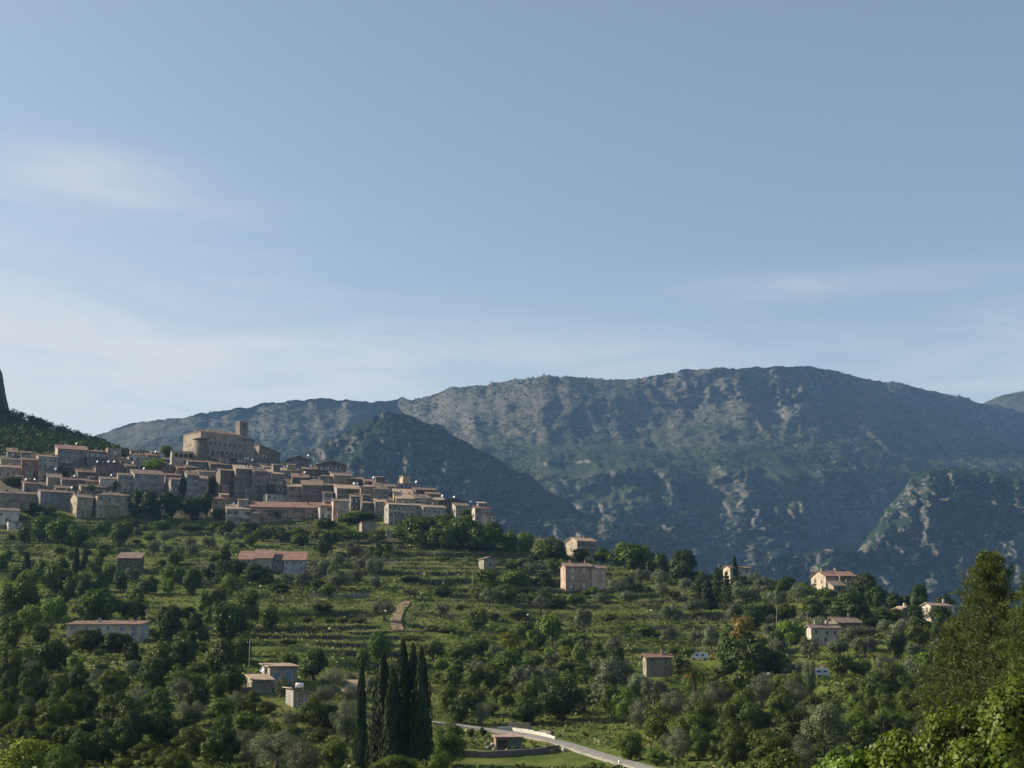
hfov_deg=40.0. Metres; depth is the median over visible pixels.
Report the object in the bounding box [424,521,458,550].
broadleaf tree
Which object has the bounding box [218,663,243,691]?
dark tree
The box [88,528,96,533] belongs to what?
bush
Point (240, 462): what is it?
house
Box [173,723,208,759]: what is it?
broadleaf tree
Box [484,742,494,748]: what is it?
stone pile
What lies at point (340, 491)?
stone house
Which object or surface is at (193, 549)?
olive tree
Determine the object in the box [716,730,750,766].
broadleaf tree
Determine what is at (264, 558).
villa pavilion
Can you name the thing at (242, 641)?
broadleaf tree
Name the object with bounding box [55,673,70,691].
dark tree
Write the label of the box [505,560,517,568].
broadleaf tree
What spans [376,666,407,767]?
cypress tree
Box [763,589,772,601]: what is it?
olive tree
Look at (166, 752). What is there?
bush
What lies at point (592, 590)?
broadleaf tree
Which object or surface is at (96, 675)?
olive tree
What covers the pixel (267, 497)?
white house
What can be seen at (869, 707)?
broadleaf tree
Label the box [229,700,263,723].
dark tree
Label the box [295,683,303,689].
water tank
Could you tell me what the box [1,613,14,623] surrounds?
broadleaf tree
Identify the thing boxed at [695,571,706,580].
broadleaf tree
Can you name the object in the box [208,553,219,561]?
bush
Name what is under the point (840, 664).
broadleaf tree
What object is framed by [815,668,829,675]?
caravan
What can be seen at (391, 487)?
house
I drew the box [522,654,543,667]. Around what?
broadleaf tree
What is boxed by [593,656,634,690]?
olive tree
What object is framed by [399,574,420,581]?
bush
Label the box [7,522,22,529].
garden shed
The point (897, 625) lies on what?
olive tree
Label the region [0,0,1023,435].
sky
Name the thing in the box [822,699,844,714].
broadleaf tree
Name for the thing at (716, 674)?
broadleaf tree
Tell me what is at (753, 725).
dark tree
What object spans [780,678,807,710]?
olive tree
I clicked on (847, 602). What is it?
dark tree
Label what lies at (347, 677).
olive tree
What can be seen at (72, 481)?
stone house
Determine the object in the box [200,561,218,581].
dark tree
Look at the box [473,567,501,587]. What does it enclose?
broadleaf tree
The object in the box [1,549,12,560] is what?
broadleaf tree
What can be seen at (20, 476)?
house
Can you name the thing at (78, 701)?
broadleaf tree
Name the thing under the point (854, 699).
broadleaf tree
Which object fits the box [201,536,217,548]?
olive tree
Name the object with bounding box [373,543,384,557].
broadleaf tree
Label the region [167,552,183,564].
broadleaf tree
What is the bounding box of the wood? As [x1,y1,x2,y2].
[0,406,148,456]
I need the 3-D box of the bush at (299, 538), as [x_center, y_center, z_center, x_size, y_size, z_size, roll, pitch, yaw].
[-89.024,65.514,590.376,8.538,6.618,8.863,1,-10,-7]
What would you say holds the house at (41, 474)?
on the ground at (560, 756)
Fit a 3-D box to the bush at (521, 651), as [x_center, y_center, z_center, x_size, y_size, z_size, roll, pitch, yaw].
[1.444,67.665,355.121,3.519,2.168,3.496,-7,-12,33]
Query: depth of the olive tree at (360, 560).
508.46 m
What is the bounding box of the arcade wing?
[170,450,192,465]
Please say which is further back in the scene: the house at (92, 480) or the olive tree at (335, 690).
the house at (92, 480)
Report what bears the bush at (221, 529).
on the ground at (560, 756)
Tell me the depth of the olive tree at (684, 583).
481.66 m
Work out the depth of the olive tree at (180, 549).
556.34 m
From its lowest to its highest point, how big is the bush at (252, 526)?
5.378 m
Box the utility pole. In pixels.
[247,641,252,673]
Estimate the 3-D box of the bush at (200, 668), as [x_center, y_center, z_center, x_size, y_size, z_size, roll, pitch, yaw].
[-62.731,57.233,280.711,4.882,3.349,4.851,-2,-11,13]
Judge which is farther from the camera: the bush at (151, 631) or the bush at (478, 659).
the bush at (151, 631)
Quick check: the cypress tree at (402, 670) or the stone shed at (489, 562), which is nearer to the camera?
the cypress tree at (402, 670)
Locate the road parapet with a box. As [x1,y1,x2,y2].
[498,727,556,738]
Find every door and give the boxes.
[296,692,304,706]
[509,739,514,749]
[515,739,520,748]
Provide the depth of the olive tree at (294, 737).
198.18 m
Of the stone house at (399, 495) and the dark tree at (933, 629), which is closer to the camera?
the dark tree at (933, 629)
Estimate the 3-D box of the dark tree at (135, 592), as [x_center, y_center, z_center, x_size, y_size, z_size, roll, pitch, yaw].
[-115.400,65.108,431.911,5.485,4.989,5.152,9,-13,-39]
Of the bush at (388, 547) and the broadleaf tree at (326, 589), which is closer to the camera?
the broadleaf tree at (326, 589)
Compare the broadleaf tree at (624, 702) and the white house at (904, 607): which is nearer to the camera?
the broadleaf tree at (624, 702)
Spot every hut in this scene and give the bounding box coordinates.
[282,687,313,706]
[340,680,366,693]
[386,530,391,537]
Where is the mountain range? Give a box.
[93,366,1023,585]
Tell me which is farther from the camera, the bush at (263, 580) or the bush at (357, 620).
the bush at (263, 580)
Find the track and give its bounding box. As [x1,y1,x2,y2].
[346,630,504,633]
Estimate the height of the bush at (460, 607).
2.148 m
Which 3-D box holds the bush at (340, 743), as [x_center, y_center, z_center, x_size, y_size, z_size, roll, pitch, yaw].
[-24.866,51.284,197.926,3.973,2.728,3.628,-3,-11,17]
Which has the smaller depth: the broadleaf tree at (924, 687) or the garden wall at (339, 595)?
the broadleaf tree at (924, 687)
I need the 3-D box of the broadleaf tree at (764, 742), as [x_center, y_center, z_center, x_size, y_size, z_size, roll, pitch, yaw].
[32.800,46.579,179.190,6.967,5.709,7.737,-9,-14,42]
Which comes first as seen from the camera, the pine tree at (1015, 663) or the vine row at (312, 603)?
the pine tree at (1015, 663)
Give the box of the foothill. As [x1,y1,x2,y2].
[304,411,680,576]
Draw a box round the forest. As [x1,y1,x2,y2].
[97,367,1023,619]
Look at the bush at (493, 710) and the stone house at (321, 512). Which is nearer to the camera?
the bush at (493, 710)
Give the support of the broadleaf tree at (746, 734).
on the ground at (560, 756)
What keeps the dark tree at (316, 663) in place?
on the ground at (560, 756)
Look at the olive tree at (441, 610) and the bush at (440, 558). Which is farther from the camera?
the bush at (440, 558)
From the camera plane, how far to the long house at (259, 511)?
663.89 m
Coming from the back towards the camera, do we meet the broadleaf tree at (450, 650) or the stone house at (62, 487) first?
the stone house at (62, 487)
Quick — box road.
[366,714,656,767]
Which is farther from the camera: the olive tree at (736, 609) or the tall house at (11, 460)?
the tall house at (11, 460)
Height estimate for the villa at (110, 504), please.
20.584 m
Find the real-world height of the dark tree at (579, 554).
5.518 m
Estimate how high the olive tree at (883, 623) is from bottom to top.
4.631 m
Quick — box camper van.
[691,652,707,659]
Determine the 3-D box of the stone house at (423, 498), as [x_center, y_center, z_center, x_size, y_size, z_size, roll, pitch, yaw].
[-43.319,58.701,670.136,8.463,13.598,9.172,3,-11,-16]
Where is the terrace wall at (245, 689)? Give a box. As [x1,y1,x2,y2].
[237,687,252,691]
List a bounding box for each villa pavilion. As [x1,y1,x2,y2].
[237,551,255,573]
[253,550,275,574]
[272,551,284,572]
[282,551,307,573]
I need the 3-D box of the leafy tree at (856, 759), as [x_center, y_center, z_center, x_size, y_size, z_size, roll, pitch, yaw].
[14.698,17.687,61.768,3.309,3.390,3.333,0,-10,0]
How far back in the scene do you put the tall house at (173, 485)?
694.87 m
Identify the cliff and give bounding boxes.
[0,370,7,414]
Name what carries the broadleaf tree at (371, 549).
on the ground at (560, 756)
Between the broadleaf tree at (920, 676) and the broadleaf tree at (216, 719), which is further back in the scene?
the broadleaf tree at (920, 676)
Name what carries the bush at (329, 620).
on the ground at (560, 756)
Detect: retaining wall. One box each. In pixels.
[508,722,530,729]
[539,730,553,734]
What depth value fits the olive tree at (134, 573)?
482.80 m
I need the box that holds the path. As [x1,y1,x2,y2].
[390,601,410,629]
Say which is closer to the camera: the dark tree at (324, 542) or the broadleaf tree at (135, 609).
the broadleaf tree at (135, 609)
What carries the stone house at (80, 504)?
on the ground at (560, 756)
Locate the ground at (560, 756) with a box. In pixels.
[0,414,1022,767]
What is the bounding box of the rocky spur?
[753,465,1023,621]
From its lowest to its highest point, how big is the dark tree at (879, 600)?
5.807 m
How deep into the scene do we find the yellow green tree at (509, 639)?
364.99 m
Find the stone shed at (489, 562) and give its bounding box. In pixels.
[477,556,496,569]
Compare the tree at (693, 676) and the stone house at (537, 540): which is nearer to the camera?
the tree at (693, 676)
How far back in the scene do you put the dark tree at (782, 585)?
465.21 m
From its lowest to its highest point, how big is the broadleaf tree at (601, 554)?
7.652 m
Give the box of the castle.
[182,421,254,460]
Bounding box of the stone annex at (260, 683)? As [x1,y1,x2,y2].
[245,674,274,693]
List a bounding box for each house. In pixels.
[0,455,19,464]
[0,462,20,478]
[0,489,36,507]
[0,507,19,524]
[6,447,17,457]
[12,473,25,481]
[19,450,31,457]
[20,456,38,479]
[20,478,41,490]
[35,453,58,469]
[36,489,75,508]
[37,470,45,480]
[44,468,62,487]
[53,485,72,489]
[54,444,88,465]
[59,462,75,473]
[59,475,85,489]
[69,491,93,517]
[72,467,96,478]
[76,482,107,495]
[84,476,98,484]
[87,448,106,464]
[93,461,124,476]
[98,476,116,491]
[106,447,121,462]
[116,472,133,491]
[118,457,129,465]
[123,461,135,472]
[127,450,145,462]
[130,469,164,492]
[131,461,147,469]
[144,451,161,460]
[160,462,174,472]
[164,471,180,482]
[167,477,185,497]
[174,465,184,473]
[183,463,200,469]
[184,459,207,469]
[184,470,200,499]
[195,468,215,476]
[199,475,209,495]
[206,456,236,469]
[209,453,220,460]
[215,468,233,497]
[220,454,238,461]
[225,499,250,524]
[232,464,254,501]
[235,459,248,464]
[245,460,259,467]
[250,501,322,523]
[251,466,267,501]
[253,444,280,463]
[257,463,280,468]
[263,493,286,501]
[265,464,284,493]
[280,462,286,467]
[280,464,301,478]
[285,454,309,468]
[285,483,301,501]
[291,473,309,483]
[300,480,323,501]
[301,466,317,477]
[313,461,347,476]
[317,473,332,482]
[317,501,329,518]
[321,489,333,501]
[323,481,335,497]
[323,500,331,519]
[328,470,351,484]
[330,498,349,522]
[333,484,359,497]
[348,492,360,510]
[349,476,363,485]
[359,485,374,497]
[359,494,374,513]
[362,479,373,484]
[371,484,388,501]
[372,476,388,484]
[373,498,386,515]
[383,482,396,496]
[383,500,421,524]
[392,489,415,502]
[396,483,413,488]
[397,476,414,488]
[411,487,435,493]
[411,493,430,503]
[419,503,446,518]
[423,491,441,496]
[429,496,444,504]
[439,497,466,513]
[449,502,468,519]
[470,502,491,524]
[484,514,496,527]
[531,536,551,550]
[559,560,592,591]
[564,536,597,561]
[804,620,841,645]
[809,567,858,594]
[824,613,862,629]
[892,603,909,621]
[920,599,956,620]
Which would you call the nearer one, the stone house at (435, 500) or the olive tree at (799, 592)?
the olive tree at (799, 592)
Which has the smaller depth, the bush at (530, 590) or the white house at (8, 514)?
the bush at (530, 590)
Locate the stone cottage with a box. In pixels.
[640,649,673,676]
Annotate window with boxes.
[273,672,279,680]
[285,670,292,680]
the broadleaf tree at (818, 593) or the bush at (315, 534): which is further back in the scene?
the bush at (315, 534)
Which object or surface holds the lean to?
on the ground at (560, 756)
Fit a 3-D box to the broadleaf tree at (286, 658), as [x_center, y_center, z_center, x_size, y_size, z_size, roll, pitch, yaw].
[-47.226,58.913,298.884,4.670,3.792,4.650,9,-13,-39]
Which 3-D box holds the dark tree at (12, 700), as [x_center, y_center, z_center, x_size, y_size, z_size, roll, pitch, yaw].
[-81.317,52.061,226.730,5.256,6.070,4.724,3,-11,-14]
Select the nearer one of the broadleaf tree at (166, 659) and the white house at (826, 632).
the broadleaf tree at (166, 659)
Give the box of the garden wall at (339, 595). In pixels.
[310,593,368,597]
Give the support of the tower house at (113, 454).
on the ground at (560, 756)
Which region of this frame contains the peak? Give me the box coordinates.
[983,391,1023,412]
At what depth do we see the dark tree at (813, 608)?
409.06 m
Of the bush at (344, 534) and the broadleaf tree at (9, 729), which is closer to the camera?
the broadleaf tree at (9, 729)
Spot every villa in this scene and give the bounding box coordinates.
[93,491,129,517]
[211,493,237,511]
[721,565,751,583]
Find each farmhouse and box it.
[65,617,151,642]
[259,663,300,687]
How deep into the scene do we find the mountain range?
3957.14 m
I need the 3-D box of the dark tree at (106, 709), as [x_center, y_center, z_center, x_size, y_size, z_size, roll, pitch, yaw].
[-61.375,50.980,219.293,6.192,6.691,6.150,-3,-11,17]
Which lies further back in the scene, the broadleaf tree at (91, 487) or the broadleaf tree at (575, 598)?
the broadleaf tree at (91, 487)
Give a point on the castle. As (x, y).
(206, 444)
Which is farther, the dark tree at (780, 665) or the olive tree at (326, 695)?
the dark tree at (780, 665)
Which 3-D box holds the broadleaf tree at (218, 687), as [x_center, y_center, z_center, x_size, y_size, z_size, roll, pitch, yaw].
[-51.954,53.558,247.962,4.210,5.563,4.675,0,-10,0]
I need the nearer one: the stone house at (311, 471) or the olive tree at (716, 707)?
the olive tree at (716, 707)
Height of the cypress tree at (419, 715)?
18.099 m
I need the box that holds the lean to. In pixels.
[826,581,845,597]
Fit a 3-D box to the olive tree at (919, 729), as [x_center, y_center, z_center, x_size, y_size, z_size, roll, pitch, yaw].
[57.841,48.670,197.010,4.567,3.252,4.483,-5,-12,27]
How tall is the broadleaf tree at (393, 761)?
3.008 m
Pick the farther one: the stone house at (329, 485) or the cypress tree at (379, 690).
the stone house at (329, 485)
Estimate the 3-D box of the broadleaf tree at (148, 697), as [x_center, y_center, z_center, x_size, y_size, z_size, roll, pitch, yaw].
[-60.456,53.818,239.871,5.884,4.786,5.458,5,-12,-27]
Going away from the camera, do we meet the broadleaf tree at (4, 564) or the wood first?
the broadleaf tree at (4, 564)
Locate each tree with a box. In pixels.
[0,555,9,571]
[0,579,43,616]
[0,580,13,595]
[0,615,24,640]
[0,646,10,659]
[0,647,23,680]
[0,662,15,678]
[0,670,18,691]
[0,688,20,717]
[0,694,17,737]
[0,714,34,742]
[0,736,57,767]
[0,744,11,767]
[1,477,21,485]
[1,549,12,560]
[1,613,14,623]
[2,630,18,650]
[2,684,27,703]
[6,533,15,539]
[8,568,21,579]
[11,542,26,554]
[12,647,45,667]
[12,716,39,743]
[14,568,39,588]
[15,703,39,724]
[16,524,32,542]
[16,695,37,714]
[18,603,42,635]
[18,661,49,709]
[21,551,31,571]
[21,658,39,672]
[22,501,43,515]
[23,730,57,751]
[30,514,51,541]
[30,558,35,566]
[31,622,50,644]
[31,635,71,672]
[33,558,50,578]
[33,695,76,730]
[38,563,74,594]
[38,594,68,628]
[38,721,60,739]
[41,506,56,514]
[42,744,83,767]
[43,515,75,543]
[43,674,56,684]
[46,677,71,700]
[46,678,60,700]
[50,726,73,750]
[52,555,70,569]
[53,547,66,554]
[55,469,67,474]
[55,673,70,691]
[56,687,88,725]
[57,590,70,602]
[59,648,77,669]
[62,574,83,597]
[64,549,73,560]
[66,630,78,647]
[66,655,83,671]
[66,730,104,767]
[67,524,91,545]
[68,663,89,692]
[69,628,96,651]
[71,545,80,572]
[71,598,95,617]
[74,683,99,715]
[75,578,89,599]
[76,588,126,620]
[78,570,93,582]
[80,545,87,571]
[80,717,100,732]
[85,563,103,574]
[85,668,105,689]
[86,484,96,490]
[87,629,104,649]
[88,573,109,595]
[88,729,121,764]
[90,557,103,566]
[91,521,112,534]
[96,548,106,559]
[96,667,129,700]
[96,717,113,735]
[97,543,109,550]
[97,689,136,724]
[98,632,131,652]
[100,696,115,711]
[103,562,117,582]
[107,697,153,745]
[109,520,135,544]
[111,670,130,690]
[111,717,136,757]
[112,568,128,592]
[113,480,121,488]
[113,547,131,554]
[117,633,134,650]
[118,518,140,526]
[118,597,151,619]
[120,660,140,676]
[122,639,142,663]
[124,567,141,582]
[127,686,151,704]
[127,695,144,715]
[128,489,147,517]
[128,588,144,598]
[132,527,143,537]
[134,592,145,602]
[136,657,166,685]
[138,490,162,519]
[139,748,162,766]
[140,663,160,690]
[141,685,173,708]
[142,640,176,667]
[143,458,165,469]
[144,708,181,744]
[145,575,159,586]
[145,690,173,718]
[146,539,161,555]
[148,647,173,674]
[149,519,172,530]
[151,631,162,639]
[152,749,193,767]
[155,603,182,644]
[155,672,165,689]
[156,531,169,542]
[158,489,184,518]
[159,544,176,556]
[160,445,173,457]
[160,564,186,581]
[160,605,182,620]
[161,577,174,593]
[163,669,207,685]
[167,529,178,540]
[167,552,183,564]
[167,675,191,701]
[169,638,199,666]
[172,663,186,674]
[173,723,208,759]
[173,728,183,744]
[174,545,184,555]
[175,708,201,729]
[176,700,208,723]
[178,473,186,498]
[179,606,205,621]
[180,497,205,519]
[182,569,202,593]
[182,611,203,631]
[182,679,209,709]
[183,538,196,547]
[183,567,201,579]
[184,631,199,651]
[185,542,200,555]
[196,628,210,640]
[197,490,214,516]
[197,591,213,614]
[198,681,210,694]
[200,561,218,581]
[200,724,240,767]
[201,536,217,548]
[203,605,215,624]
[203,697,240,722]
[204,637,238,674]
[205,640,218,653]
[206,672,228,698]
[207,586,227,603]
[207,714,236,755]
[208,475,215,492]
[208,602,248,641]
[209,547,237,583]
[211,508,225,519]
[212,599,229,609]
[212,714,225,727]
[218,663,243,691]
[219,573,238,595]
[221,541,231,548]
[222,601,249,637]
[224,532,237,541]
[225,520,234,530]
[227,557,247,576]
[228,636,253,650]
[228,689,246,706]
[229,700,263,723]
[230,643,252,665]
[232,708,269,737]
[235,590,260,618]
[235,728,260,751]
[237,736,263,767]
[242,533,257,545]
[242,562,272,582]
[243,690,261,703]
[245,620,256,631]
[245,728,302,767]
[258,606,280,633]
[263,722,287,760]
[268,510,281,517]
[268,584,290,592]
[272,675,292,696]
[276,573,294,584]
[278,652,298,664]
[280,710,301,725]
[280,739,324,767]
[284,734,300,745]
[288,528,312,534]
[292,573,313,589]
[297,647,328,679]
[297,694,330,728]
[306,562,325,579]
[310,559,331,572]
[311,685,334,702]
[314,517,337,529]
[315,531,333,556]
[317,668,349,689]
[318,584,335,596]
[318,742,349,767]
[320,700,332,718]
[321,684,338,695]
[321,705,340,729]
[324,569,354,589]
[327,564,338,576]
[328,530,340,545]
[328,699,358,742]
[330,553,343,568]
[337,512,360,523]
[339,685,356,702]
[343,672,357,679]
[345,542,353,548]
[345,546,363,559]
[346,565,365,583]
[350,658,369,767]
[351,552,378,573]
[354,510,377,518]
[355,647,369,666]
[364,555,384,574]
[366,651,389,767]
[366,676,375,689]
[367,545,376,556]
[367,629,393,658]
[368,575,381,586]
[369,599,396,620]
[371,753,418,767]
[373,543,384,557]
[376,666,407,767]
[388,637,416,766]
[392,526,409,541]
[396,515,417,526]
[400,514,439,545]
[401,588,419,597]
[405,644,434,767]
[408,642,418,728]
[416,753,450,767]
[422,640,445,659]
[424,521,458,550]
[429,514,453,526]
[432,718,468,763]
[433,584,451,597]
[433,657,449,670]
[434,603,450,618]
[436,682,459,711]
[437,668,462,689]
[445,642,459,658]
[446,695,475,722]
[447,659,464,673]
[448,514,481,548]
[453,642,474,658]
[460,508,471,519]
[463,665,484,690]
[465,608,487,630]
[465,684,486,711]
[466,523,503,551]
[467,638,489,656]
[467,728,474,736]
[468,583,493,601]
[470,661,484,670]
[470,703,490,724]
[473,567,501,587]
[479,586,500,608]
[479,727,486,735]
[481,661,501,690]
[483,520,504,540]
[488,644,504,654]
[489,685,507,699]
[490,649,519,673]
[496,584,517,602]
[497,630,525,648]
[497,691,515,708]
[499,529,517,551]
[501,569,531,587]
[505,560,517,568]
[506,664,544,692]
[508,696,545,723]
[512,659,530,669]
[513,663,529,681]
[514,625,527,639]
[516,531,538,552]
[516,672,545,702]
[522,561,541,574]
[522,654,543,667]
[524,628,547,649]
[525,590,551,602]
[530,536,557,559]
[531,571,552,585]
[531,592,550,613]
[533,676,586,719]
[536,664,550,670]
[539,611,561,647]
[540,586,551,591]
[540,667,557,681]
[540,678,547,703]
[541,653,560,667]
[542,648,555,655]
[545,558,561,570]
[548,596,570,607]
[549,538,568,559]
[556,646,571,660]
[557,669,577,690]
[566,593,587,604]
[570,548,591,559]
[570,686,585,703]
[571,645,586,665]
[574,608,592,632]
[574,638,592,652]
[588,586,602,594]
[589,655,605,673]
[590,682,605,702]
[591,547,609,563]
[592,592,610,603]
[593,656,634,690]
[597,682,621,714]
[603,636,623,653]
[603,647,628,682]
[606,577,628,594]
[607,548,626,566]
[610,686,645,721]
[612,731,647,760]
[614,542,650,568]
[618,590,640,604]
[623,684,642,697]
[625,575,635,584]
[626,554,641,569]
[627,672,650,696]
[627,698,649,727]
[629,569,651,582]
[639,551,654,569]
[640,678,667,706]
[642,702,679,741]
[645,560,656,575]
[649,567,671,583]
[651,553,668,575]
[652,582,670,598]
[655,690,686,718]
[657,736,670,751]
[659,604,682,623]
[659,628,678,644]
[661,726,693,761]
[664,709,716,750]
[666,645,677,654]
[667,548,697,581]
[670,656,692,677]
[678,577,691,591]
[679,664,709,697]
[680,598,705,616]
[681,690,714,713]
[682,647,692,656]
[684,695,718,724]
[685,724,711,760]
[688,630,704,641]
[689,571,707,582]
[690,577,703,595]
[692,581,705,601]
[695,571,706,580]
[700,578,716,609]
[701,626,719,652]
[701,679,729,705]
[705,666,732,686]
[709,705,720,719]
[709,716,747,757]
[711,568,725,603]
[712,683,735,702]
[714,695,753,725]
[715,709,740,744]
[716,635,751,671]
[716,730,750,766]
[717,674,736,691]
[718,565,722,580]
[718,572,735,609]
[718,623,733,644]
[725,602,744,619]
[726,659,760,693]
[728,614,756,642]
[729,576,750,584]
[730,639,779,675]
[731,555,739,584]
[732,586,750,601]
[733,580,742,588]
[736,687,755,707]
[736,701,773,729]
[740,720,762,734]
[742,603,766,631]
[742,726,755,752]
[745,727,797,760]
[746,571,761,585]
[746,673,775,706]
[746,746,806,767]
[748,587,759,597]
[752,576,775,595]
[753,672,772,694]
[755,600,772,616]
[759,623,779,634]
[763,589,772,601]
[764,650,788,675]
[765,614,780,623]
[766,603,776,613]
[766,683,795,720]
[767,589,789,609]
[767,631,784,650]
[768,673,786,693]
[770,636,790,652]
[772,708,817,740]
[774,619,804,644]
[775,578,789,590]
[777,576,796,590]
[777,602,797,620]
[780,653,792,666]
[780,670,806,701]
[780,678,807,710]
[782,662,804,674]
[787,582,800,590]
[787,584,808,601]
[790,738,816,767]
[792,734,813,753]
[796,582,812,593]
[796,699,854,754]
[797,637,820,659]
[801,597,811,606]
[801,598,826,618]
[801,657,817,695]
[807,583,817,593]
[807,704,819,719]
[809,615,831,623]
[811,749,873,767]
[813,587,838,597]
[818,591,835,608]
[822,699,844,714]
[825,654,853,675]
[825,744,849,757]
[827,639,851,654]
[828,590,871,618]
[836,625,866,644]
[841,707,878,743]
[846,572,882,600]
[846,692,865,709]
[848,736,871,754]
[849,659,872,674]
[850,636,878,657]
[855,691,876,716]
[858,672,899,695]
[860,605,871,619]
[862,585,890,603]
[863,578,875,602]
[863,608,894,624]
[864,627,876,635]
[865,724,932,767]
[869,714,896,742]
[871,705,906,728]
[872,592,885,608]
[872,668,882,673]
[873,654,895,668]
[873,687,893,707]
[875,692,895,710]
[876,619,891,634]
[880,665,901,692]
[883,661,906,675]
[885,592,904,607]
[885,627,906,660]
[885,630,909,648]
[885,713,903,732]
[886,617,907,632]
[888,608,907,621]
[892,549,1023,735]
[893,673,917,694]
[895,685,917,716]
[898,616,922,624]
[900,593,911,605]
[902,657,918,675]
[904,623,930,647]
[904,700,988,767]
[904,710,920,732]
[905,615,1003,741]
[906,618,931,629]
[906,643,920,655]
[907,605,925,619]
[909,583,927,607]
[909,596,921,608]
[910,682,935,717]
[911,720,934,735]
[913,649,947,678]
[914,667,933,682]
[916,677,944,692]
[924,605,954,621]
[929,622,945,640]
[932,613,946,624]
[932,637,941,649]
[935,592,957,610]
[941,732,1023,767]
[957,572,1023,715]
[972,672,1023,747]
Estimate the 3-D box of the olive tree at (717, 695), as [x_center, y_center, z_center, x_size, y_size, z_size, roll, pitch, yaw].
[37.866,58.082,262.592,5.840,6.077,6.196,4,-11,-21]
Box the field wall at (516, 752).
[454,745,559,757]
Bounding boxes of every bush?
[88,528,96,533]
[93,649,104,656]
[95,663,111,670]
[112,758,133,767]
[125,686,144,696]
[127,740,157,758]
[130,539,142,543]
[138,579,157,593]
[143,533,156,541]
[148,628,155,635]
[156,559,166,566]
[161,747,177,756]
[178,523,204,531]
[186,662,209,674]
[197,640,211,652]
[205,521,226,530]
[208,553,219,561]
[214,525,231,535]
[232,583,242,590]
[235,527,252,539]
[240,522,260,531]
[253,527,273,541]
[256,577,270,584]
[256,701,275,714]
[260,719,278,731]
[263,573,273,578]
[268,526,286,535]
[273,531,291,541]
[279,639,297,644]
[280,723,306,737]
[290,532,309,545]
[299,617,312,623]
[304,749,321,762]
[308,529,325,538]
[310,726,331,740]
[311,579,324,588]
[311,602,332,612]
[323,739,347,750]
[324,617,335,622]
[332,551,346,559]
[336,617,349,622]
[338,529,355,541]
[348,531,367,541]
[350,617,365,622]
[368,529,387,541]
[383,544,393,551]
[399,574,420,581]
[400,635,419,640]
[423,625,439,630]
[432,672,443,678]
[433,555,451,560]
[439,627,458,632]
[454,604,463,609]
[473,656,485,664]
[479,701,499,714]
[485,612,500,620]
[495,627,508,634]
[500,679,519,687]
[505,610,531,619]
[514,557,537,566]
[514,648,523,654]
[517,621,534,631]
[523,587,537,592]
[527,554,536,559]
[555,660,577,670]
[558,637,573,649]
[571,634,591,643]
[574,703,587,714]
[575,666,596,674]
[576,675,589,683]
[580,590,590,594]
[582,685,593,694]
[589,650,607,660]
[591,641,602,649]
[599,614,618,620]
[628,583,644,593]
[631,626,653,632]
[643,586,651,593]
[645,750,667,765]
[667,590,680,598]
[706,743,716,753]
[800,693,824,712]
[843,682,858,694]
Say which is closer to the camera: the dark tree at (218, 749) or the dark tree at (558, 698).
the dark tree at (218, 749)
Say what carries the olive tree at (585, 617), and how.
on the ground at (560, 756)
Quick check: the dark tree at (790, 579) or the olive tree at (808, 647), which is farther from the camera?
the dark tree at (790, 579)
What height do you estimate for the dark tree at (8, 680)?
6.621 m
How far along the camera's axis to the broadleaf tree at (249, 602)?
403.72 m
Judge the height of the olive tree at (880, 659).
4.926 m
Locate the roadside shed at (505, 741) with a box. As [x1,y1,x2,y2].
[492,734,523,750]
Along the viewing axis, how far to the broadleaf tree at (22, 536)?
586.68 m
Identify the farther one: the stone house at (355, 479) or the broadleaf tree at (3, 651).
the stone house at (355, 479)
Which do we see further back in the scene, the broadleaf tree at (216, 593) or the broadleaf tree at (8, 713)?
the broadleaf tree at (216, 593)
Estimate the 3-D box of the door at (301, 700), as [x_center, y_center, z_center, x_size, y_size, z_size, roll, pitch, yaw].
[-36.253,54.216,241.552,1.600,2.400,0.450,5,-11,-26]
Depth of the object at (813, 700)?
236.54 m
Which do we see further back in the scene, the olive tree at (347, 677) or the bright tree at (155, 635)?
the bright tree at (155, 635)
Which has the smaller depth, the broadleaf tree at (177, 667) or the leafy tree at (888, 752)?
the leafy tree at (888, 752)
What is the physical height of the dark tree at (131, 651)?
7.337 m
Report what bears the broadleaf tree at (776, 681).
on the ground at (560, 756)
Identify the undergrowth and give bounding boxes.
[0,511,1023,767]
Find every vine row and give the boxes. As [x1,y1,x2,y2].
[265,602,371,606]
[276,605,370,615]
[279,615,367,620]
[282,617,353,622]
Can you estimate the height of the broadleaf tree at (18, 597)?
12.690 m
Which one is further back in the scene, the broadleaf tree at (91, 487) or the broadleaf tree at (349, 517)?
the broadleaf tree at (91, 487)
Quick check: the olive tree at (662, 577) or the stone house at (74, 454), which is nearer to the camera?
the olive tree at (662, 577)
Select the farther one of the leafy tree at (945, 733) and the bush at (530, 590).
the bush at (530, 590)
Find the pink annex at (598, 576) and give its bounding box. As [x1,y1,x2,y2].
[590,565,607,588]
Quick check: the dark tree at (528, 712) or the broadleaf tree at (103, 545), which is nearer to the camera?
the dark tree at (528, 712)
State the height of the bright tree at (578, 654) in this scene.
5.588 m
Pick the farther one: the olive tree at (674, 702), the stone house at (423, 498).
the stone house at (423, 498)
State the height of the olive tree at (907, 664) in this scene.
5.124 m
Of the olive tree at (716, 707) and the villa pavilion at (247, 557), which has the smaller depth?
the olive tree at (716, 707)
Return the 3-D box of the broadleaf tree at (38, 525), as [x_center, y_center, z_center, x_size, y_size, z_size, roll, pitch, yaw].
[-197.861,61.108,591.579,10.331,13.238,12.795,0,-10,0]
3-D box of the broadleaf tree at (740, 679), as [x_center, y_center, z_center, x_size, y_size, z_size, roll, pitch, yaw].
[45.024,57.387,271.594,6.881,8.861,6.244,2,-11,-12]

